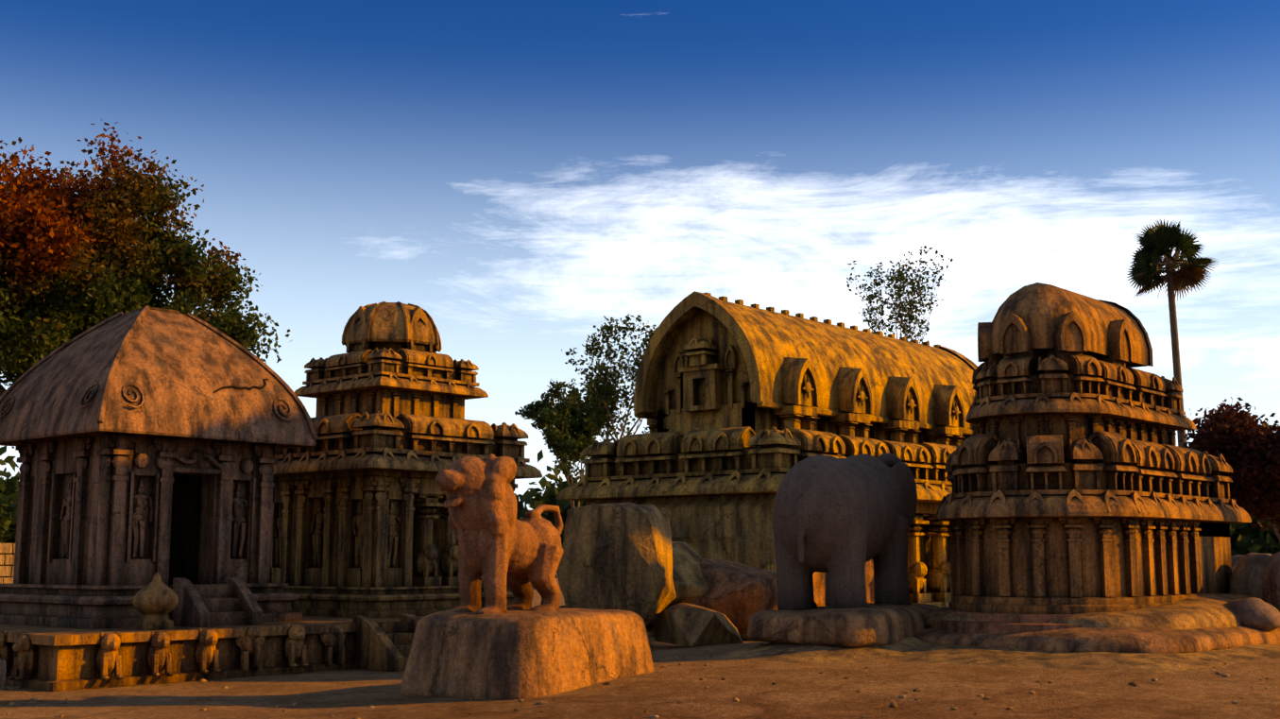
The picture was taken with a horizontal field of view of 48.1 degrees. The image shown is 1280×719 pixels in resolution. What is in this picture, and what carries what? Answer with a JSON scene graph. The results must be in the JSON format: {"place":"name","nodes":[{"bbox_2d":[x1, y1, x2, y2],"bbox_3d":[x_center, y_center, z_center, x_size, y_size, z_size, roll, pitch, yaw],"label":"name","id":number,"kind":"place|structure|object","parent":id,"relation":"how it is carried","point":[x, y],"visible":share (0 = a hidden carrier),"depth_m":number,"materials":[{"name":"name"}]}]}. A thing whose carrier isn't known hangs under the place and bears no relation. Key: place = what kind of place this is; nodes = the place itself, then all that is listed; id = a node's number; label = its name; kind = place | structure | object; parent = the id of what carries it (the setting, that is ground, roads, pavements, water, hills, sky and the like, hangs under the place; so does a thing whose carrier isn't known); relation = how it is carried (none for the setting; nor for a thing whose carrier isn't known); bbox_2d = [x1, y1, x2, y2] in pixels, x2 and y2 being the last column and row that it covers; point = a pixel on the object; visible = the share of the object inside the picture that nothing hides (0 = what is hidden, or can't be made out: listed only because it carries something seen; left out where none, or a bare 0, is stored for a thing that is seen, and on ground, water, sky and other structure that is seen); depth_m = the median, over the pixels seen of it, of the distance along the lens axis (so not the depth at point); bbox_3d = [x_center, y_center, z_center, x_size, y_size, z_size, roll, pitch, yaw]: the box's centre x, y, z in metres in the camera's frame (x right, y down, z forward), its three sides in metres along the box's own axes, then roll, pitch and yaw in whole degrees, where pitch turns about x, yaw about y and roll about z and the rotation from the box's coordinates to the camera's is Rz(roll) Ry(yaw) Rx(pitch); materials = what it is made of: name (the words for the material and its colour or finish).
{"place":"outdoors","nodes":[
{"label":"outdoors","id":0,"kind":"place"},
{"bbox_2d":[0,571,1279,718],"bbox_3d":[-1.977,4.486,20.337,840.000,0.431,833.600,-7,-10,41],"label":"sand ground","id":1,"kind":"structure","parent":0,"point":[797,690],"depth_m":17.35,"materials":[{"name":"brown sand"}]},
{"bbox_2d":[0,658,6,688],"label":"corner rock","id":2,"kind":"object","parent":1,"relation":"on","point":[3,669],"visible":1,"depth_m":18.25,"materials":[{"name":"grey stone"}]},
{"bbox_2d":[0,543,15,583],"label":"boundary wall blocks","id":3,"kind":"structure","parent":1,"relation":"on","point":[7,558],"depth_m":41.67,"materials":[{"name":"grey stone"}]},
{"bbox_2d":[0,505,17,543],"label":"hedge","id":4,"kind":"object","parent":1,"relation":"on","point":[8,526],"visible":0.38,"depth_m":42.45,"materials":[{"name":"green plant"}]},
{"bbox_2d":[0,121,292,448],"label":"tree","id":5,"kind":"object","parent":1,"relation":"on","point":[73,264],"visible":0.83,"depth_m":44.60,"materials":[{"name":"green plant"}]},
{"bbox_2d":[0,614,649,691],"bbox_3d":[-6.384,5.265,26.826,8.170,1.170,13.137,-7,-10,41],"label":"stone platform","id":6,"kind":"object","parent":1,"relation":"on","point":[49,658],"visible":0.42,"depth_m":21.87,"materials":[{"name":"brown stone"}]},
{"bbox_2d":[132,572,178,630],"bbox_3d":[-7.479,3.713,22.137,0.684,0.855,0.684,-7,-10,41],"label":"stone finial","id":7,"kind":"object","parent":6,"relation":"on","point":[155,602],"visible":1,"depth_m":21.91,"materials":[{"name":"brown stone"}]},
{"bbox_2d":[0,306,317,629],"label":"temple","id":8,"kind":"structure","parent":6,"relation":"on","point":[146,452],"depth_m":24.14,"materials":[{"name":"brown stone"}]},
{"bbox_2d":[213,378,268,392],"bbox_3d":[-6.914,0.436,24.853,0.247,0.384,1.233,-7,-10,41],"label":"roof crack","id":9,"kind":"object","parent":8,"relation":"attached to","point":[244,387],"visible":0.98,"depth_m":24.82,"materials":[{"name":"brown stone"}]},
{"bbox_2d":[270,301,542,617],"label":"temple","id":10,"kind":"structure","parent":6,"relation":"on","point":[360,520],"depth_m":28.10,"materials":[{"name":"brown stone"}]},
{"bbox_2d":[400,607,654,699],"bbox_3d":[-1.425,3.906,19.139,2.202,1.160,3.078,-5,-10,34],"label":"statue pedestal","id":11,"kind":"object","parent":1,"relation":"on","point":[516,654],"visible":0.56,"depth_m":18.06,"materials":[{"name":"brown stone"}]},
{"bbox_2d":[435,453,563,614],"bbox_3d":[-1.827,2.349,19.071,0.971,2.153,2.268,-7,-10,41],"label":"lion statue","id":12,"kind":"object","parent":11,"relation":"on","point":[501,547],"visible":0.98,"depth_m":18.62,"materials":[{"name":"beige stone"}]},
{"bbox_2d":[514,377,606,508],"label":"tree","id":13,"kind":"object","parent":1,"relation":"on","point":[571,435],"visible":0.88,"depth_m":79.28,"materials":[{"name":"green plant"}]},
{"bbox_2d":[559,313,657,442],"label":"tree","id":14,"kind":"object","parent":1,"relation":"on","point":[608,398],"visible":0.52,"depth_m":61.01,"materials":[{"name":"green plant"}]},
{"bbox_2d":[556,502,676,627],"bbox_3d":[-0.335,3.887,26.763,1.981,2.433,1.888,-3,-8,18],"label":"boulder","id":15,"kind":"object","parent":1,"relation":"on","point":[617,555],"visible":0.88,"depth_m":26.05,"materials":[{"name":"grey stone"}]},
{"bbox_2d":[2,642,1272,718],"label":"pebbles","id":16,"kind":"object","parent":1,"relation":"on","point":[895,705],"depth_m":17.28,"materials":[{"name":"brown stone"}]},
{"bbox_2d":[0,445,1279,578],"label":"tree line","id":17,"kind":"object","parent":1,"relation":"on","point":[1246,538],"visible":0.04,"depth_m":89.99,"materials":[{"name":"green plant"}]},
{"bbox_2d":[645,541,708,631],"bbox_3d":[0.528,4.555,28.859,2.314,1.841,1.766,3,-9,-22],"label":"boulder","id":18,"kind":"object","parent":1,"relation":"on","point":[690,584],"visible":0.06,"depth_m":28.49,"materials":[{"name":"grey stone"}]},
{"bbox_2d":[586,493,776,641],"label":"temple wall","id":19,"kind":"structure","parent":1,"relation":"on","point":[737,528],"depth_m":33.27,"materials":[{"name":"brown stone"}]},
{"bbox_2d":[651,602,743,646],"bbox_3d":[1.157,4.863,26.523,1.596,0.764,2.406,1,-8,-10],"label":"boulder","id":20,"kind":"object","parent":1,"relation":"on","point":[684,623],"visible":0.96,"depth_m":25.80,"materials":[{"name":"grey stone"}]},
{"bbox_2d":[689,558,777,633],"bbox_3d":[1.850,4.879,29.646,2.298,1.567,3.206,-1,-8,9],"label":"boulder","id":21,"kind":"object","parent":1,"relation":"on","point":[737,594],"visible":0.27,"depth_m":28.19,"materials":[{"name":"brown stone"}]},
{"bbox_2d":[555,290,980,607],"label":"temple","id":22,"kind":"structure","parent":1,"relation":"on","point":[738,397],"depth_m":36.28,"materials":[{"name":"brown stone"}]},
{"bbox_2d":[812,559,874,606],"bbox_3d":[4.941,4.983,34.068,0.474,3.520,4.900,-7,-10,41],"label":"boulder","id":23,"kind":"object","parent":1,"relation":"on","point":[818,578],"visible":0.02,"depth_m":33.22,"materials":[{"name":"brown stone"}]},
{"bbox_2d":[746,602,940,647],"bbox_3d":[3.456,4.289,23.314,2.442,0.664,4.083,-5,-9,32],"label":"rock base","id":24,"kind":"object","parent":1,"relation":"on","point":[875,624],"visible":0.75,"depth_m":21.65,"materials":[{"name":"stone"}]},
{"bbox_2d":[772,452,917,610],"bbox_3d":[3.493,2.781,23.729,1.589,2.632,3.918,-5,-9,32],"label":"elephant statue","id":25,"kind":"object","parent":24,"relation":"on","point":[839,522],"visible":0.98,"depth_m":22.53,"materials":[{"name":"grey stone"}]},
{"bbox_2d":[846,244,953,343],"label":"tree","id":26,"kind":"object","parent":1,"relation":"on","point":[903,280],"visible":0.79,"depth_m":72.42,"materials":[{"name":"green plant"}]},
{"bbox_2d":[722,636,1279,672],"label":"bedrock outcrop","id":27,"kind":"object","parent":1,"relation":"on","point":[912,649],"visible":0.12,"depth_m":20.59,"materials":[{"name":"brown stone"}]},
{"bbox_2d":[915,625,1279,653],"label":"rock ledge","id":28,"kind":"object","parent":27,"relation":"on","point":[1134,640],"visible":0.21,"depth_m":20.77,"materials":[{"name":"brown stone"}]},
{"bbox_2d":[928,610,1082,633],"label":"stone step","id":29,"kind":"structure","parent":28,"relation":"on","point":[993,622],"depth_m":21.52,"materials":[{"name":"brown stone"}]},
{"bbox_2d":[935,282,1251,614],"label":"temple","id":30,"kind":"structure","parent":28,"relation":"on","point":[1081,482],"depth_m":22.55,"materials":[{"name":"brown stone"}]},
{"bbox_2d":[926,593,1262,629],"bbox_3d":[7.872,4.359,24.349,5.098,0.952,7.238,-7,-10,39],"label":"rock base","id":31,"kind":"object","parent":28,"relation":"on","point":[1200,610],"visible":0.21,"depth_m":21.57,"materials":[{"name":"brown stone"}]},
{"bbox_2d":[1228,552,1271,598],"bbox_3d":[10.763,3.960,24.822,1.095,1.270,1.277,-4,-9,29],"label":"pale boulder","id":32,"kind":"object","parent":28,"relation":"on","point":[1247,576],"visible":0.52,"depth_m":24.49,"materials":[{"name":"grey stone"}]},
{"bbox_2d":[1225,597,1279,630],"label":"pale boulder","id":33,"kind":"object","parent":28,"relation":"on","point":[1254,612],"visible":0.81,"depth_m":22.46,"materials":[{"name":"grey stone"}]},
{"bbox_2d":[1262,551,1279,612],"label":"pale boulder","id":34,"kind":"object","parent":28,"relation":"on","point":[1271,594],"visible":0.77,"depth_m":23.59,"materials":[{"name":"brown stone"}]},
{"bbox_2d":[1126,218,1218,446],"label":"palm tree","id":35,"kind":"object","parent":1,"relation":"on","point":[1158,241],"visible":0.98,"depth_m":75.45,"materials":[{"name":"green plant"}]},
{"bbox_2d":[1179,396,1279,534],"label":"tree","id":36,"kind":"object","parent":1,"relation":"on","point":[1245,444],"visible":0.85,"depth_m":39.21,"materials":[{"name":"red plant"}]},
{"bbox_2d":[1230,554,1243,573],"bbox_3d":[11.632,4.435,27.786,0.904,1.326,0.971,-7,-10,41],"label":"rock","id":37,"kind":"object","parent":1,"relation":"on","point":[1236,559],"visible":0.12,"depth_m":27.57,"materials":[{"name":"grey stone"}]},
{"bbox_2d":[1250,514,1279,542],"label":"green tree wood","id":38,"kind":"object","parent":1,"relation":"on","point":[1275,530],"depth_m":68.25,"materials":[{"name":"green plant"}]},
{"bbox_2d":[0,0,1279,510],"label":"sky","id":39,"kind":"structure","parent":0,"point":[522,175],"materials":[{"name":"blue"}]}
]}

